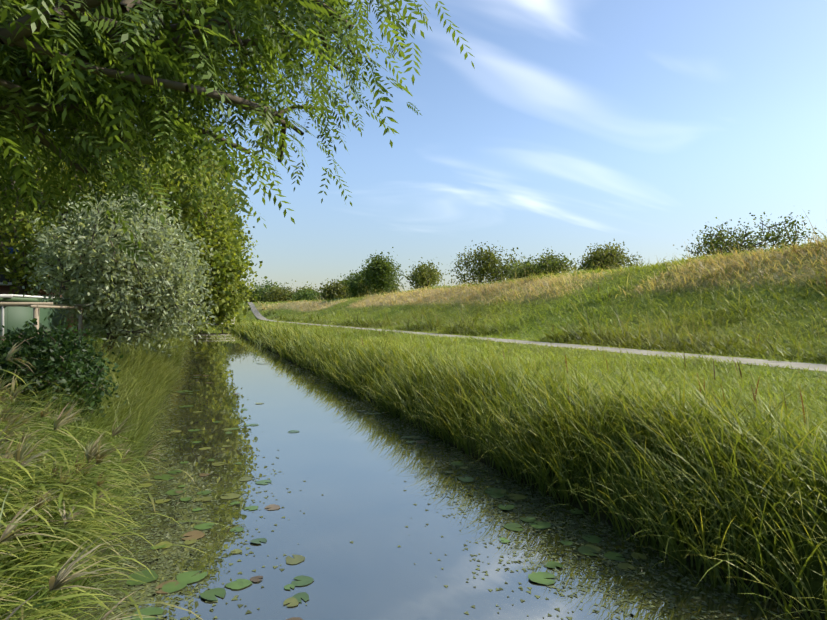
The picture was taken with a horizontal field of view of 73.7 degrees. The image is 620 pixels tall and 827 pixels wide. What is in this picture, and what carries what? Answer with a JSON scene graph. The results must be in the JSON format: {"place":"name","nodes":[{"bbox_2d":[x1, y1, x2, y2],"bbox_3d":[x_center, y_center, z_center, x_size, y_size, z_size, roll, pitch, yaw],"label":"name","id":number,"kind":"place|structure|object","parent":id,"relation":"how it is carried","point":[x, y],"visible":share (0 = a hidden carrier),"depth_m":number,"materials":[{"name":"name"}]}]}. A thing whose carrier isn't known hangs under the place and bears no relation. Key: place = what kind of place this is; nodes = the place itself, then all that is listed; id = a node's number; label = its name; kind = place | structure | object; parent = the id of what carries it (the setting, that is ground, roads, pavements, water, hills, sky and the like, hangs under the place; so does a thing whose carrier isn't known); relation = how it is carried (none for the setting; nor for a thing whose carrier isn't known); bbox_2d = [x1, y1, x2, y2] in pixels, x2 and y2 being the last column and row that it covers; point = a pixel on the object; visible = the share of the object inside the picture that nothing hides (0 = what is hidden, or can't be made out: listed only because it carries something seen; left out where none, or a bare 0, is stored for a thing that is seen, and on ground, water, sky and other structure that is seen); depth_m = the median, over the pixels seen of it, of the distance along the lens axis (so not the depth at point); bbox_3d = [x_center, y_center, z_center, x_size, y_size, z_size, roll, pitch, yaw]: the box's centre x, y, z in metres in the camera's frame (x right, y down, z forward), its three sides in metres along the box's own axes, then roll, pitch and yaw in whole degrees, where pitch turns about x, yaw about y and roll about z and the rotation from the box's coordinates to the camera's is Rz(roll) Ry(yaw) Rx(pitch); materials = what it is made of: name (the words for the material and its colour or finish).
{"place":"outdoors","nodes":[
{"label":"outdoors","id":0,"kind":"place"},
{"bbox_2d":[0,244,826,619],"bbox_3d":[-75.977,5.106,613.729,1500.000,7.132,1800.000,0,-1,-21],"label":"ground","id":1,"kind":"structure","parent":0,"point":[816,584],"depth_m":21.05,"materials":[{"name":"green plant"}]},
{"bbox_2d":[0,345,12,386],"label":"shrub","id":2,"kind":"object","parent":1,"relation":"on","point":[3,357],"visible":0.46,"depth_m":7.41,"materials":[{"name":"green plant"}]},
{"bbox_2d":[0,294,72,338],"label":"garden shed","id":3,"kind":"structure","parent":1,"relation":"on","point":[15,317],"depth_m":20.29,"materials":[{"name":"paint"}]},
{"bbox_2d":[0,224,88,338],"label":"hedge","id":4,"kind":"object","parent":1,"relation":"on","point":[4,288],"depth_m":29.31,"materials":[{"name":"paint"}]},
{"bbox_2d":[0,302,94,347],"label":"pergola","id":5,"kind":"object","parent":1,"relation":"on","point":[35,306],"visible":0.6,"depth_m":13.36,"materials":[{"name":"paint"}]},
{"bbox_2d":[0,312,125,429],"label":"shrub","id":6,"kind":"object","parent":1,"relation":"on","point":[85,370],"depth_m":8.08,"materials":[{"name":"green plant"}]},
{"bbox_2d":[2,132,134,223],"bbox_3d":[-25.398,-6.113,38.375,13.408,16.527,13.964,0,-1,-21],"label":"tree","id":7,"kind":"object","parent":1,"relation":"on","point":[40,168],"depth_m":36.19,"materials":[{"name":"green plant"}]},
{"bbox_2d":[0,91,178,301],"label":"tree","id":8,"kind":"object","parent":1,"relation":"on","point":[17,266],"depth_m":25.83,"materials":[{"name":"green plant"}]},
{"bbox_2d":[0,322,195,619],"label":"bank grass","id":9,"kind":"structure","parent":1,"relation":"on","point":[144,373],"depth_m":7.55,"materials":[{"name":"green plant"}]},
{"bbox_2d":[5,188,226,357],"bbox_3d":[-8.605,-1.034,16.538,5.666,5.805,5.586,0,-1,-21],"label":"bush","id":10,"kind":"object","parent":1,"relation":"on","point":[130,276],"depth_m":15.58,"materials":[{"name":"green plant"}]},
{"bbox_2d":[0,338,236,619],"bbox_3d":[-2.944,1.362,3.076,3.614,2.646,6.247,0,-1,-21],"label":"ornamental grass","id":11,"kind":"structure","parent":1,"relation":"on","point":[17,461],"depth_m":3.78,"materials":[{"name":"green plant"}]},
{"bbox_2d":[92,157,267,349],"bbox_3d":[-11.116,-2.590,25.629,7.900,9.360,7.466,0,-1,-21],"label":"tree","id":12,"kind":"object","parent":1,"relation":"on","point":[217,258],"depth_m":24.58,"materials":[{"name":"green plant"}]},
{"bbox_2d":[111,106,258,333],"bbox_3d":[-15.559,-6.040,36.596,10.092,16.245,9.942,0,-1,-21],"label":"tree","id":13,"kind":"object","parent":1,"relation":"on","point":[217,179],"depth_m":36.46,"materials":[{"name":"green plant"}]},
{"bbox_2d":[165,180,250,329],"bbox_3d":[-18.755,-5.706,45.398,10.237,15.742,10.495,0,-1,-21],"label":"tree","id":14,"kind":"object","parent":1,"relation":"on","point":[236,249],"depth_m":45.75,"materials":[{"name":"green plant"}]},
{"bbox_2d":[0,0,474,273],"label":"ash tree","id":15,"kind":"object","parent":1,"relation":"on","point":[160,62],"depth_m":4.36,"materials":[{"name":"green plant"}]},
{"bbox_2d":[238,281,259,302],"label":"bush","id":16,"kind":"object","parent":1,"relation":"on","point":[251,297],"visible":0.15,"depth_m":220.00,"materials":[{"name":"green plant"}]},
{"bbox_2d":[249,277,283,301],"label":"bush","id":17,"kind":"object","parent":1,"relation":"on","point":[266,288],"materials":[{"name":"green plant"}]},
{"bbox_2d":[259,282,293,301],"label":"bush","id":18,"kind":"object","parent":1,"relation":"on","point":[277,294],"visible":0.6,"depth_m":213.24,"materials":[{"name":"green plant"}]},
{"bbox_2d":[283,286,321,301],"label":"bush","id":19,"kind":"object","parent":1,"relation":"on","point":[307,295],"depth_m":196.00,"materials":[{"name":"green plant"}]},
{"bbox_2d":[287,280,322,300],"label":"bush","id":20,"kind":"object","parent":1,"relation":"on","point":[300,288],"visible":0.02,"depth_m":210.51,"materials":[{"name":"green plant"}]},
{"bbox_2d":[314,278,351,299],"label":"bush","id":21,"kind":"object","parent":1,"relation":"on","point":[335,290],"depth_m":167.09,"materials":[{"name":"green plant"}]},
{"bbox_2d":[337,274,353,286],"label":"bush","id":22,"kind":"object","parent":1,"relation":"on","point":[346,278],"depth_m":183.42,"materials":[{"name":"green plant"}]},
{"bbox_2d":[342,268,365,297],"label":"bush","id":23,"kind":"object","parent":1,"relation":"on","point":[354,284],"visible":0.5,"depth_m":159.16,"materials":[{"name":"green plant"}]},
{"bbox_2d":[354,277,374,296],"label":"bush","id":24,"kind":"object","parent":1,"relation":"on","point":[364,287],"depth_m":155.59,"materials":[{"name":"green plant"}]},
{"bbox_2d":[354,247,405,293],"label":"tree","id":25,"kind":"object","parent":1,"relation":"on","point":[375,275],"depth_m":125.06,"materials":[{"name":"green plant"}]},
{"bbox_2d":[362,282,403,295],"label":"bush","id":26,"kind":"object","parent":1,"relation":"on","point":[396,289],"depth_m":140.69,"materials":[{"name":"green plant"}]},
{"bbox_2d":[400,257,449,290],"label":"bush","id":27,"kind":"object","parent":1,"relation":"on","point":[416,276],"depth_m":107.07,"materials":[{"name":"green plant"}]},
{"bbox_2d":[445,240,535,285],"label":"bush","id":28,"kind":"object","parent":1,"relation":"on","point":[498,265],"depth_m":87.54,"materials":[{"name":"green plant"}]},
{"bbox_2d":[505,256,541,279],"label":"bush","id":29,"kind":"object","parent":1,"relation":"on","point":[520,266],"depth_m":77.85,"materials":[{"name":"green plant"}]},
{"bbox_2d":[221,320,826,619],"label":"sedge grass","id":30,"kind":"structure","parent":1,"relation":"on","point":[469,379],"depth_m":7.21,"materials":[{"name":"green plant"}]},
{"bbox_2d":[231,209,826,507],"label":"grassy embankment","id":31,"kind":"structure","parent":1,"relation":"on","point":[639,341],"depth_m":23.68,"materials":[{"name":"green plant"}]},
{"bbox_2d":[506,247,577,280],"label":"bush","id":32,"kind":"object","parent":1,"relation":"on","point":[548,263],"depth_m":70.75,"materials":[{"name":"green plant"}]},
{"bbox_2d":[567,238,643,272],"bbox_3d":[21.995,-3.946,62.326,9.128,8.266,8.360,0,-1,-21],"label":"bush","id":33,"kind":"object","parent":1,"relation":"on","point":[591,257],"depth_m":60.60,"materials":[{"name":"green plant"}]},
{"bbox_2d":[673,210,823,258],"bbox_3d":[27.594,-4.233,45.272,9.629,7.580,10.543,0,-1,-21],"label":"bush","id":34,"kind":"object","parent":1,"relation":"on","point":[719,243],"depth_m":44.75,"materials":[{"name":"green plant"}]},
{"bbox_2d":[18,0,826,293],"label":"sky","id":35,"kind":"structure","parent":0,"point":[575,124],"materials":[{"name":"blue"}]},
{"bbox_2d":[74,325,816,619],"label":"water","id":36,"kind":"structure","parent":0,"point":[355,469],"depth_m":6.62,"materials":[{"name":"blue liquid"}]},
{"bbox_2d":[123,351,646,619],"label":"lily pads","id":37,"kind":"object","parent":36,"relation":"on","point":[183,580],"visible":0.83,"depth_m":5.96,"materials":[{"name":"green plant"}]},
{"bbox_2d":[78,346,784,619],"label":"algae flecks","id":38,"kind":"object","parent":36,"relation":"on","point":[579,540],"visible":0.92,"depth_m":6.29,"materials":[{"name":"green plant"}]},
{"bbox_2d":[247,302,826,371],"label":"path","id":39,"kind":"structure","parent":0,"point":[794,365],"depth_m":18.52,"materials":[{"name":"concrete"}]}
]}

